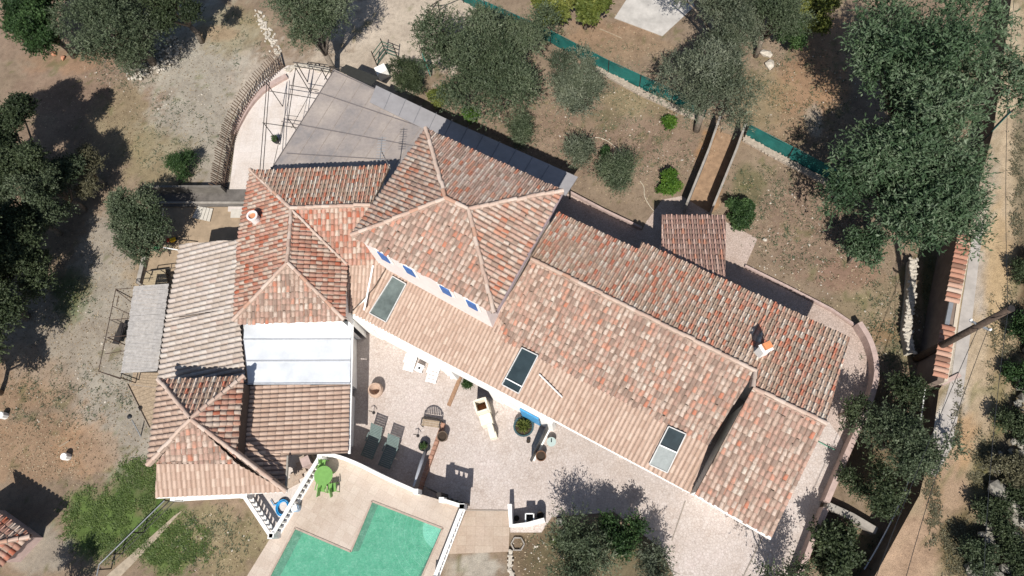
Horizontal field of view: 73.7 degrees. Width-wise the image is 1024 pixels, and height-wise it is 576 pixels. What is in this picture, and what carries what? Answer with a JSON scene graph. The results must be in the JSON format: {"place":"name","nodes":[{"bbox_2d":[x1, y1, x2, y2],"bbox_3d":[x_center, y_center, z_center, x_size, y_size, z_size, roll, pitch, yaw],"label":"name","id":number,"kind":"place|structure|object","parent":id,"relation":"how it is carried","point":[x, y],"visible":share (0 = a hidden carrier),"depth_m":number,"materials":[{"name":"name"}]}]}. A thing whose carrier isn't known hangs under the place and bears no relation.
{"place":"outdoors","nodes":[
{"label":"outdoors","id":0,"kind":"place"},
{"bbox_2d":[54,451,218,575],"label":"green grass","id":1,"kind":"structure","parent":0,"point":[142,536],"depth_m":35.78,"materials":[{"name":"plant"}]},
{"bbox_2d":[141,267,175,286],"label":"wooden deck","id":2,"kind":"structure","parent":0,"point":[155,277],"depth_m":40.21,"materials":[{"name":"brown wood"}]},
{"bbox_2d":[154,189,245,206],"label":"wall","id":3,"kind":"structure","parent":0,"point":[234,195],"depth_m":42.10,"materials":[{"name":"grey concrete"}]},
{"bbox_2d":[228,65,329,211],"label":"terrace","id":4,"kind":"structure","parent":0,"point":[247,149],"depth_m":43.69,"materials":[{"name":"concrete"}]},
{"bbox_2d":[260,68,322,169],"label":"pergola","id":5,"kind":"object","parent":4,"relation":"on","point":[266,123],"visible":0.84,"depth_m":41.16,"materials":[{"name":"metal"}]},
{"bbox_2d":[281,505,410,575],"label":"pool floor","id":6,"kind":"structure","parent":0,"point":[375,555],"depth_m":34.20,"materials":[{"name":"tile"}]},
{"bbox_2d":[393,512,432,575],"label":"pool steps","id":7,"kind":"structure","parent":6,"relation":"on","point":[422,546],"depth_m":33.53,"materials":[{"name":"tile"}]},
{"bbox_2d":[423,523,440,547],"bbox_3d":[-3.909,12.162,33.602,1.000,1.110,0.999,18,73,11],"label":"pool top step","id":8,"kind":"object","parent":7,"relation":"on","point":[431,533],"visible":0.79,"depth_m":33.10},
{"bbox_2d":[449,509,509,553],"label":"path","id":9,"kind":"structure","parent":0,"point":[483,531],"depth_m":34.08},
{"bbox_2d":[0,0,1009,575],"bbox_3d":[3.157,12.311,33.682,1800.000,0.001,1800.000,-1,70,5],"label":"ground","id":10,"kind":"structure","parent":0,"point":[28,498],"depth_m":40.62,"materials":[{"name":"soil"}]},
{"bbox_2d":[0,510,42,567],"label":"shed","id":11,"kind":"structure","parent":10,"relation":"on","point":[19,541],"depth_m":34.13,"materials":[{"name":"orange tile"}]},
{"bbox_2d":[0,201,54,284],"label":"oak tree","id":12,"kind":"object","parent":10,"relation":"on","point":[14,228],"visible":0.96,"depth_m":37.78,"materials":[{"name":"green plant"}]},
{"bbox_2d":[0,216,58,363],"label":"oak tree","id":13,"kind":"object","parent":10,"relation":"on","point":[11,305],"visible":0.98,"depth_m":36.81,"materials":[{"name":"green plant"}]},
{"bbox_2d":[0,91,64,194],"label":"oak tree","id":14,"kind":"object","parent":10,"relation":"on","point":[15,115],"visible":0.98,"depth_m":38.16,"materials":[{"name":"green plant"}]},
{"bbox_2d":[0,180,66,249],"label":"oak tree","id":15,"kind":"object","parent":10,"relation":"on","point":[4,199],"visible":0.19,"depth_m":39.19,"materials":[{"name":"green plant"}]},
{"bbox_2d":[0,0,77,60],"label":"oak tree","id":16,"kind":"object","parent":10,"relation":"on","point":[25,21],"visible":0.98,"depth_m":42.50,"materials":[{"name":"green plant"}]},
{"bbox_2d":[0,149,90,232],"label":"oak tree","id":17,"kind":"object","parent":10,"relation":"on","point":[35,188],"visible":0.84,"depth_m":39.10,"materials":[{"name":"green plant"}]},
{"bbox_2d":[69,142,108,200],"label":"shrub","id":18,"kind":"object","parent":10,"relation":"on","point":[84,187],"visible":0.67,"depth_m":41.09,"materials":[{"name":"green plant"}]},
{"bbox_2d":[43,0,184,73],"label":"olive tree","id":19,"kind":"object","parent":10,"relation":"on","point":[106,15],"visible":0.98,"depth_m":40.76,"materials":[{"name":"green plant"}]},
{"bbox_2d":[103,182,175,268],"bbox_3d":[-21.405,-3.751,39.865,3.820,3.965,5.689,-22,70,-3],"label":"oak tree","id":20,"kind":"object","parent":10,"relation":"on","point":[124,211],"visible":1,"depth_m":38.74,"materials":[{"name":"green plant"}]},
{"bbox_2d":[127,373,158,427],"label":"wooden deck","id":21,"kind":"structure","parent":10,"relation":"on","point":[143,385],"depth_m":37.76,"materials":[{"name":"brown wood"}]},
{"bbox_2d":[107,512,180,575],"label":"stepping path","id":22,"kind":"structure","parent":10,"relation":"on","point":[124,566],"depth_m":35.19,"materials":[{"name":"stone"}]},
{"bbox_2d":[120,283,170,379],"bbox_3d":[-19.886,2.531,38.235,2.105,2.210,5.061,-5,70,4],"label":"slatted awning","id":23,"kind":"object","parent":10,"relation":"on","point":[152,314],"visible":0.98,"depth_m":37.20,"materials":[{"name":"wood"}]},
{"bbox_2d":[126,35,183,80],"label":"rubble","id":24,"kind":"object","parent":10,"relation":"on","point":[169,55],"visible":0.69,"depth_m":46.25,"materials":[{"name":"stone"}]},
{"bbox_2d":[135,0,205,43],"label":"oak tree","id":25,"kind":"object","parent":10,"relation":"on","point":[188,11],"visible":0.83,"depth_m":42.10,"materials":[{"name":"green plant"}]},
{"bbox_2d":[160,143,199,184],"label":"lavender bush","id":26,"kind":"object","parent":10,"relation":"on","point":[176,161],"visible":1,"depth_m":42.15,"materials":[{"name":"green plant"}]},
{"bbox_2d":[145,185,226,192],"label":"garden wall","id":27,"kind":"structure","parent":10,"relation":"on","point":[191,189],"depth_m":41.84,"materials":[{"name":"concrete"}]},
{"bbox_2d":[137,207,240,306],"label":"yard","id":28,"kind":"structure","parent":10,"relation":"on","point":[221,225],"depth_m":41.45,"materials":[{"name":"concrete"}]},
{"bbox_2d":[208,52,284,189],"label":"picket fence","id":29,"kind":"object","parent":10,"relation":"on","point":[223,147],"visible":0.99,"depth_m":43.11,"materials":[{"name":"brown wood"}]},
{"bbox_2d":[230,74,287,136],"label":"terrace wall","id":30,"kind":"structure","parent":10,"relation":"on","point":[261,92],"depth_m":44.26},
{"bbox_2d":[212,455,316,531],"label":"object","id":31,"kind":"structure","parent":10,"relation":"on","point":[265,504],"depth_m":34.16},
{"bbox_2d":[170,494,254,501],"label":"wall","id":32,"kind":"structure","parent":31,"relation":"on","point":[183,499],"depth_m":33.75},
{"bbox_2d":[241,494,279,538],"bbox_3d":[-12.336,11.183,33.473,0.339,0.880,2.791,-40,71,-9],"label":"balustrade","id":33,"kind":"object","parent":31,"relation":"on","point":[257,515],"visible":0.91,"depth_m":33.39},
{"bbox_2d":[288,455,314,487],"bbox_3d":[-10.693,9.084,34.134,0.842,1.110,2.000,42,79,17],"label":"side stair","id":34,"kind":"object","parent":31,"relation":"on","point":[304,463],"visible":0.89,"depth_m":34.24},
{"bbox_2d":[254,9,281,58],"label":"stone edging","id":35,"kind":"object","parent":10,"relation":"on","point":[268,29],"visible":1,"depth_m":46.26,"materials":[{"name":"stone"}]},
{"bbox_2d":[259,0,358,71],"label":"olive tree","id":36,"kind":"object","parent":10,"relation":"on","point":[325,16],"visible":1,"depth_m":39.66,"materials":[{"name":"green plant"}]},
{"bbox_2d":[270,64,422,184],"bbox_3d":[-9.251,-8.365,40.774,8.621,3.046,8.601,28,75,14],"label":"glazed canopy","id":37,"kind":"object","parent":10,"relation":"on","point":[345,122],"visible":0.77,"depth_m":39.72,"materials":[{"name":"glass"}]},
{"bbox_2d":[247,457,467,575],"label":"pool deck","id":38,"kind":"structure","parent":10,"relation":"on","point":[337,518],"depth_m":33.60,"materials":[{"name":"stone"}]},
{"bbox_2d":[269,454,327,537],"bbox_3d":[-10.488,10.208,33.656,0.324,0.880,4.530,26,74,14],"label":"balustrade","id":39,"kind":"object","parent":38,"relation":"on","point":[275,533],"visible":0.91,"depth_m":33.51,"materials":[{"name":"concrete"}]},
{"bbox_2d":[314,466,334,485],"bbox_3d":[-9.251,9.353,33.937,0.940,0.728,0.940,-1,70,5],"label":"round table","id":40,"kind":"object","parent":38,"relation":"on","point":[323,475],"visible":0.98,"depth_m":33.60,"materials":[{"name":"green plastic"}]},
{"bbox_2d":[269,500,443,575],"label":"pool coping","id":41,"kind":"object","parent":38,"relation":"on","point":[354,542],"visible":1,"depth_m":33.18,"materials":[{"name":"stone"}]},
{"bbox_2d":[322,454,421,494],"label":"wall","id":42,"kind":"structure","parent":38,"relation":"on","point":[389,479],"depth_m":33.37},
{"bbox_2d":[433,504,466,575],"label":"balustrade","id":43,"kind":"object","parent":38,"relation":"on","point":[450,539],"visible":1,"depth_m":32.20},
{"bbox_2d":[386,53,425,96],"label":"rosemary shrub","id":44,"kind":"object","parent":10,"relation":"on","point":[408,76],"visible":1,"depth_m":42.15,"materials":[{"name":"green plant"}]},
{"bbox_2d":[5,55,923,571],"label":"pebbles","id":45,"kind":"object","parent":10,"relation":"on","point":[559,135],"visible":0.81,"depth_m":38.84,"materials":[{"name":"stone"}]},
{"bbox_2d":[3,12,933,575],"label":"weeds","id":46,"kind":"object","parent":10,"relation":"on","point":[561,156],"visible":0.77,"depth_m":38.96,"materials":[{"name":"green plant"}]},
{"bbox_2d":[370,86,577,198],"bbox_3d":[-2.474,-8.128,40.206,13.608,2.760,1.357,27,75,14],"label":"strip canopy","id":47,"kind":"object","parent":10,"relation":"on","point":[404,109],"visible":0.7,"depth_m":38.93,"materials":[{"name":"metal"}]},
{"bbox_2d":[407,0,563,129],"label":"olive tree","id":48,"kind":"object","parent":10,"relation":"on","point":[481,50],"visible":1,"depth_m":38.42,"materials":[{"name":"green plant"}]},
{"bbox_2d":[145,126,849,539],"bbox_3d":[-1.537,2.005,33.419,34.673,8.363,18.970,-1,70,5],"label":"villa","id":49,"kind":"object","parent":10,"relation":"on","point":[453,258],"visible":1,"depth_m":32.92,"materials":[{"name":"tile"}]},
{"bbox_2d":[501,102,541,151],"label":"oleander shrub","id":50,"kind":"object","parent":10,"relation":"on","point":[518,127],"visible":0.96,"depth_m":40.72,"materials":[{"name":"green plant"}]},
{"bbox_2d":[530,0,571,30],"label":"fig tree","id":51,"kind":"object","parent":10,"relation":"on","point":[565,14],"visible":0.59,"depth_m":41.88,"materials":[{"name":"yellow plant"}]},
{"bbox_2d":[541,41,610,122],"bbox_3d":[3.741,-11.510,40.115,4.264,4.392,5.682,-1,70,5],"label":"olive tree","id":52,"kind":"object","parent":10,"relation":"on","point":[570,87],"visible":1,"depth_m":39.12,"materials":[{"name":"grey plant"}]},
{"bbox_2d":[560,130,602,172],"bbox_3d":[4.015,-8.067,39.655,2.868,2.629,2.719,-1,70,5],"label":"oleander shrub","id":53,"kind":"object","parent":10,"relation":"on","point":[577,148],"visible":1,"depth_m":39.30,"materials":[{"name":"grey plant"}]},
{"bbox_2d":[462,0,706,116],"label":"screen fence","id":54,"kind":"object","parent":10,"relation":"on","point":[631,76],"visible":0.5,"depth_m":42.14,"materials":[{"name":"green"}]},
{"bbox_2d":[557,0,614,29],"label":"fig tree","id":55,"kind":"object","parent":10,"relation":"on","point":[589,12],"visible":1,"depth_m":40.31,"materials":[{"name":"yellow plant"}]},
{"bbox_2d":[544,496,629,575],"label":"olive tree","id":56,"kind":"object","parent":10,"relation":"on","point":[583,545],"visible":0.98,"depth_m":31.16,"materials":[{"name":"green plant"}]},
{"bbox_2d":[571,191,641,229],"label":"kerb wall","id":57,"kind":"structure","parent":10,"relation":"on","point":[605,211],"depth_m":39.32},
{"bbox_2d":[586,145,643,199],"bbox_3d":[5.720,-6.516,38.601,3.461,2.452,3.028,-1,70,5],"label":"oleander shrub","id":58,"kind":"object","parent":10,"relation":"on","point":[619,169],"visible":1,"depth_m":38.29,"materials":[{"name":"green plant"}]},
{"bbox_2d":[596,507,653,564],"bbox_3d":[5.204,11.437,32.423,2.515,2.830,2.758,-35,71,-7],"label":"laurel bush","id":59,"kind":"object","parent":10,"relation":"on","point":[623,538],"visible":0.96,"depth_m":31.73,"materials":[{"name":"green plant"}]},
{"bbox_2d":[595,67,704,119],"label":"stone kerb","id":60,"kind":"structure","parent":10,"relation":"on","point":[622,82],"depth_m":41.89,"materials":[{"name":"stone"}]},
{"bbox_2d":[623,532,678,575],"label":"olive tree","id":61,"kind":"object","parent":10,"relation":"on","point":[651,565],"visible":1,"depth_m":31.26,"materials":[{"name":"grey plant"}]},
{"bbox_2d":[614,0,693,35],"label":"parking slab","id":62,"kind":"structure","parent":10,"relation":"on","point":[660,17],"depth_m":44.02,"materials":[{"name":"white concrete"}]},
{"bbox_2d":[655,166,684,196],"bbox_3d":[9.037,-6.129,39.089,1.682,1.358,1.645,-1,70,5],"label":"ball bush","id":63,"kind":"object","parent":10,"relation":"on","point":[670,183],"visible":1,"depth_m":38.89,"materials":[{"name":"green plant"}]},
{"bbox_2d":[647,30,768,138],"bbox_3d":[10.763,-11.347,37.936,6.581,7.169,6.691,-1,70,5],"label":"olive tree","id":64,"kind":"object","parent":10,"relation":"on","point":[715,66],"visible":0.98,"depth_m":36.30,"materials":[{"name":"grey plant"}]},
{"bbox_2d":[549,194,867,455],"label":"walkway","id":65,"kind":"structure","parent":10,"relation":"on","point":[853,376],"depth_m":37.26,"materials":[{"name":"concrete"}]},
{"bbox_2d":[659,214,725,278],"bbox_3d":[9.342,-1.742,36.201,3.267,3.814,4.006,6,71,8],"label":"garden shelter","id":66,"kind":"object","parent":65,"relation":"on","point":[698,240],"visible":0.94,"depth_m":34.93,"materials":[{"name":"tile"}]},
{"bbox_2d":[820,322,879,502],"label":"curved wall","id":67,"kind":"structure","parent":65,"relation":"on","point":[863,334],"depth_m":34.14,"materials":[{"name":"concrete"}]},
{"bbox_2d":[669,0,772,56],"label":"olive tree","id":68,"kind":"object","parent":10,"relation":"on","point":[735,19],"visible":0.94,"depth_m":37.36,"materials":[{"name":"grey plant"}]},
{"bbox_2d":[724,196,756,231],"bbox_3d":[12.776,-4.141,38.133,1.890,1.445,2.121,-1,70,5],"label":"ball bush","id":69,"kind":"object","parent":10,"relation":"on","point":[742,216],"visible":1,"depth_m":37.81,"materials":[{"name":"green plant"}]},
{"bbox_2d":[726,222,756,268],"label":"hut forecourt","id":70,"kind":"structure","parent":10,"relation":"on","point":[735,251],"depth_m":38.09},
{"bbox_2d":[742,547,820,575],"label":"plum tree","id":71,"kind":"object","parent":10,"relation":"on","point":[798,567],"visible":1,"depth_m":29.59,"materials":[{"name":"green plant"}]},
{"bbox_2d":[746,0,817,57],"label":"olive tree","id":72,"kind":"object","parent":10,"relation":"on","point":[784,13],"visible":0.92,"depth_m":37.60,"materials":[{"name":"green plant"}]},
{"bbox_2d":[742,135,829,185],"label":"stone kerb","id":73,"kind":"structure","parent":10,"relation":"on","point":[783,159],"depth_m":39.53,"materials":[{"name":"stone"}]},
{"bbox_2d":[775,20,808,50],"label":"laurel bush","id":74,"kind":"object","parent":10,"relation":"on","point":[800,42],"visible":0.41,"depth_m":40.37,"materials":[{"name":"green plant"}]},
{"bbox_2d":[744,125,850,187],"bbox_3d":[16.277,-7.514,38.977,6.461,1.350,0.134,34,76,16],"label":"screen fence","id":75,"kind":"object","parent":10,"relation":"on","point":[792,153],"visible":0.75,"depth_m":39.10,"materials":[{"name":"green"}]},
{"bbox_2d":[744,265,855,326],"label":"kerb wall","id":76,"kind":"structure","parent":10,"relation":"on","point":[821,304],"depth_m":36.69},
{"bbox_2d":[794,507,828,572],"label":"garden wall","id":77,"kind":"structure","parent":10,"relation":"on","point":[820,516],"depth_m":32.29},
{"bbox_2d":[798,0,842,35],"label":"vine bush","id":78,"kind":"object","parent":10,"relation":"on","point":[821,9],"visible":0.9,"depth_m":40.72,"materials":[{"name":"green plant"}]},
{"bbox_2d":[806,514,870,575],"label":"laurel bush","id":79,"kind":"object","parent":10,"relation":"on","point":[835,554],"visible":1,"depth_m":31.02,"materials":[{"name":"green plant"}]},
{"bbox_2d":[823,503,877,533],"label":"garden wall","id":80,"kind":"structure","parent":10,"relation":"on","point":[864,525],"depth_m":32.41,"materials":[{"name":"concrete"}]},
{"bbox_2d":[835,391,875,432],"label":"oak tree","id":81,"kind":"object","parent":10,"relation":"on","point":[859,402],"visible":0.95,"depth_m":32.52,"materials":[{"name":"green plant"}]},
{"bbox_2d":[835,223,893,274],"bbox_3d":[18.161,-2.025,35.868,2.635,3.307,2.868,24,74,13],"label":"ash tree","id":82,"kind":"object","parent":10,"relation":"on","point":[863,246],"visible":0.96,"depth_m":34.82,"materials":[{"name":"green plant"}]},
{"bbox_2d":[834,449,914,523],"bbox_3d":[16.860,9.192,31.953,2.631,3.198,3.283,-36,71,-8],"label":"olive tree","id":83,"kind":"object","parent":10,"relation":"on","point":[883,498],"visible":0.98,"depth_m":31.14,"materials":[{"name":"green plant"}]},
{"bbox_2d":[809,112,1003,261],"bbox_3d":[19.084,-4.409,34.065,7.869,8.162,8.391,-1,70,5],"label":"ash tree","id":84,"kind":"object","parent":10,"relation":"on","point":[934,199],"visible":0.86,"depth_m":31.63,"materials":[{"name":"green plant"}]},
{"bbox_2d":[839,395,974,485],"bbox_3d":[18.207,7.130,32.173,4.176,3.975,4.852,-41,72,-10],"label":"olive tree","id":85,"kind":"object","parent":10,"relation":"on","point":[908,441],"visible":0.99,"depth_m":31.09,"materials":[{"name":"green plant"}]},
{"bbox_2d":[899,257,918,355],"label":"stone wall","id":86,"kind":"structure","parent":10,"relation":"on","point":[906,332],"depth_m":35.59,"materials":[{"name":"stone"}]},
{"bbox_2d":[881,365,939,412],"bbox_3d":[19.270,5.061,33.488,2.314,2.726,2.271,-1,70,5],"label":"olive tree","id":87,"kind":"object","parent":10,"relation":"on","point":[911,387],"visible":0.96,"depth_m":32.82,"materials":[{"name":"green plant"}]},
{"bbox_2d":[835,0,1023,171],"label":"ash tree","id":88,"kind":"object","parent":10,"relation":"on","point":[933,75],"visible":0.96,"depth_m":31.86,"materials":[{"name":"green plant"}]},
{"bbox_2d":[916,231,970,387],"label":"tile capped wall","id":89,"kind":"structure","parent":10,"relation":"on","point":[943,309],"depth_m":33.92,"materials":[{"name":"orange tile"}]},
{"bbox_2d":[912,305,1014,361],"bbox_3d":[20.423,2.229,31.292,0.912,8.341,0.348,15,72,11],"label":"utility pole","id":90,"kind":"object","parent":10,"relation":"on","point":[954,338],"visible":0.98,"depth_m":30.41,"materials":[{"name":"brown wood"}]},
{"bbox_2d":[313,319,842,575],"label":"patio","id":91,"kind":"structure","parent":0,"point":[474,465],"depth_m":34.81,"materials":[{"name":"stone"}]},
{"bbox_2d":[361,423,382,459],"bbox_3d":[-7.298,8.028,35.711,0.760,0.907,1.721,18,73,12],"label":"lounge chair","id":92,"kind":"object","parent":91,"relation":"on","point":[375,431],"visible":1,"depth_m":35.71,"materials":[{"name":"fabric"}]},
{"bbox_2d":[378,433,399,469],"bbox_3d":[-6.356,8.491,35.454,0.760,0.907,1.666,18,73,12],"label":"lounge chair","id":93,"kind":"object","parent":91,"relation":"on","point":[393,441],"visible":1,"depth_m":35.45,"materials":[{"name":"fabric"}]},
{"bbox_2d":[418,422,445,490],"bbox_3d":[-4.179,8.767,35.494,0.232,0.300,3.606,15,72,11],"label":"brick edging","id":94,"kind":"object","parent":91,"relation":"on","point":[432,452],"visible":0.94,"depth_m":35.33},
{"bbox_2d":[473,397,497,439],"bbox_3d":[-1.319,6.787,35.287,0.711,1.500,1.983,-19,69,-2],"label":"stone barbecue","id":95,"kind":"object","parent":91,"relation":"on","point":[482,409],"visible":1,"depth_m":35.18,"materials":[{"name":"stone"}]},
{"bbox_2d":[513,416,533,436],"bbox_3d":[0.590,7.118,35.227,1.080,1.050,1.080,-1,70,5],"label":"round planter","id":96,"kind":"object","parent":91,"relation":"on","point":[523,426],"visible":1,"depth_m":35.22,"materials":[{"name":"green ceramic"}]},
{"bbox_2d":[690,131,738,210],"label":"garden path","id":97,"kind":"structure","parent":0,"point":[706,189],"depth_m":39.86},
{"bbox_2d":[858,0,1010,575],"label":"road bank","id":98,"kind":"structure","parent":0,"point":[929,415],"depth_m":32.55,"materials":[{"name":"soil"}]},
{"bbox_2d":[875,0,1023,575],"bbox_3d":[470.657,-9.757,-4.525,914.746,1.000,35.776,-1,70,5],"label":"road","id":99,"kind":"structure","parent":0,"point":[977,406],"depth_m":32.74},
{"bbox_2d":[931,227,982,476],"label":"road slab","id":100,"kind":"structure","parent":99,"relation":"on","point":[961,350],"depth_m":33.30,"materials":[{"name":"concrete"}]},
{"bbox_2d":[918,105,1023,575],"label":"roadside weeds","id":101,"kind":"object","parent":99,"relation":"on","point":[959,563],"visible":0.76,"depth_m":31.73,"materials":[{"name":"green plant"}]},
{"bbox_2d":[964,348,1023,575],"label":"rocky slope","id":102,"kind":"structure","parent":99,"relation":"on","point":[996,487],"depth_m":30.42,"materials":[{"name":"stone"}]},
{"bbox_2d":[957,533,1002,575],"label":"scrub bush","id":103,"kind":"object","parent":102,"relation":"on","point":[973,549],"visible":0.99,"depth_m":29.32,"materials":[{"name":"green plant"}]},
{"bbox_2d":[970,492,1021,540],"bbox_3d":[21.262,10.092,30.080,2.037,1.573,2.226,-1,70,5],"label":"scrub bush","id":104,"kind":"object","parent":102,"relation":"on","point":[997,516],"visible":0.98,"depth_m":29.97,"materials":[{"name":"green plant"}]},
{"bbox_2d":[994,531,1023,575],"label":"scrub bush","id":105,"kind":"object","parent":102,"relation":"on","point":[1013,550],"visible":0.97,"depth_m":29.29,"materials":[{"name":"green plant"}]},
{"bbox_2d":[997,358,1023,394],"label":"scrub bush","id":106,"kind":"object","parent":102,"relation":"on","point":[1011,371],"visible":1,"depth_m":32.15,"materials":[{"name":"green plant"}]},
{"bbox_2d":[998,474,1023,523],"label":"scrub bush","id":107,"kind":"object","parent":102,"relation":"on","point":[1017,495],"visible":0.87,"depth_m":30.30,"materials":[{"name":"green plant"}]},
{"bbox_2d":[1006,309,1023,343],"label":"scrub bush","id":108,"kind":"object","parent":102,"relation":"on","point":[1018,325],"visible":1,"depth_m":32.74,"materials":[{"name":"green plant"}]},
{"bbox_2d":[1007,256,1023,291],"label":"scrub bush","id":109,"kind":"object","parent":102,"relation":"on","point":[1018,265],"visible":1,"depth_m":33.75,"materials":[{"name":"green plant"}]},
{"bbox_2d":[981,449,1023,490],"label":"scrub bush","id":110,"kind":"object","parent":99,"relation":"on","point":[1013,465],"visible":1,"depth_m":30.58,"materials":[{"name":"green plant"}]},
{"bbox_2d":[988,404,1023,446],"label":"scrub bush","id":111,"kind":"object","parent":99,"relation":"on","point":[1006,420],"visible":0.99,"depth_m":31.25,"materials":[{"name":"green plant"}]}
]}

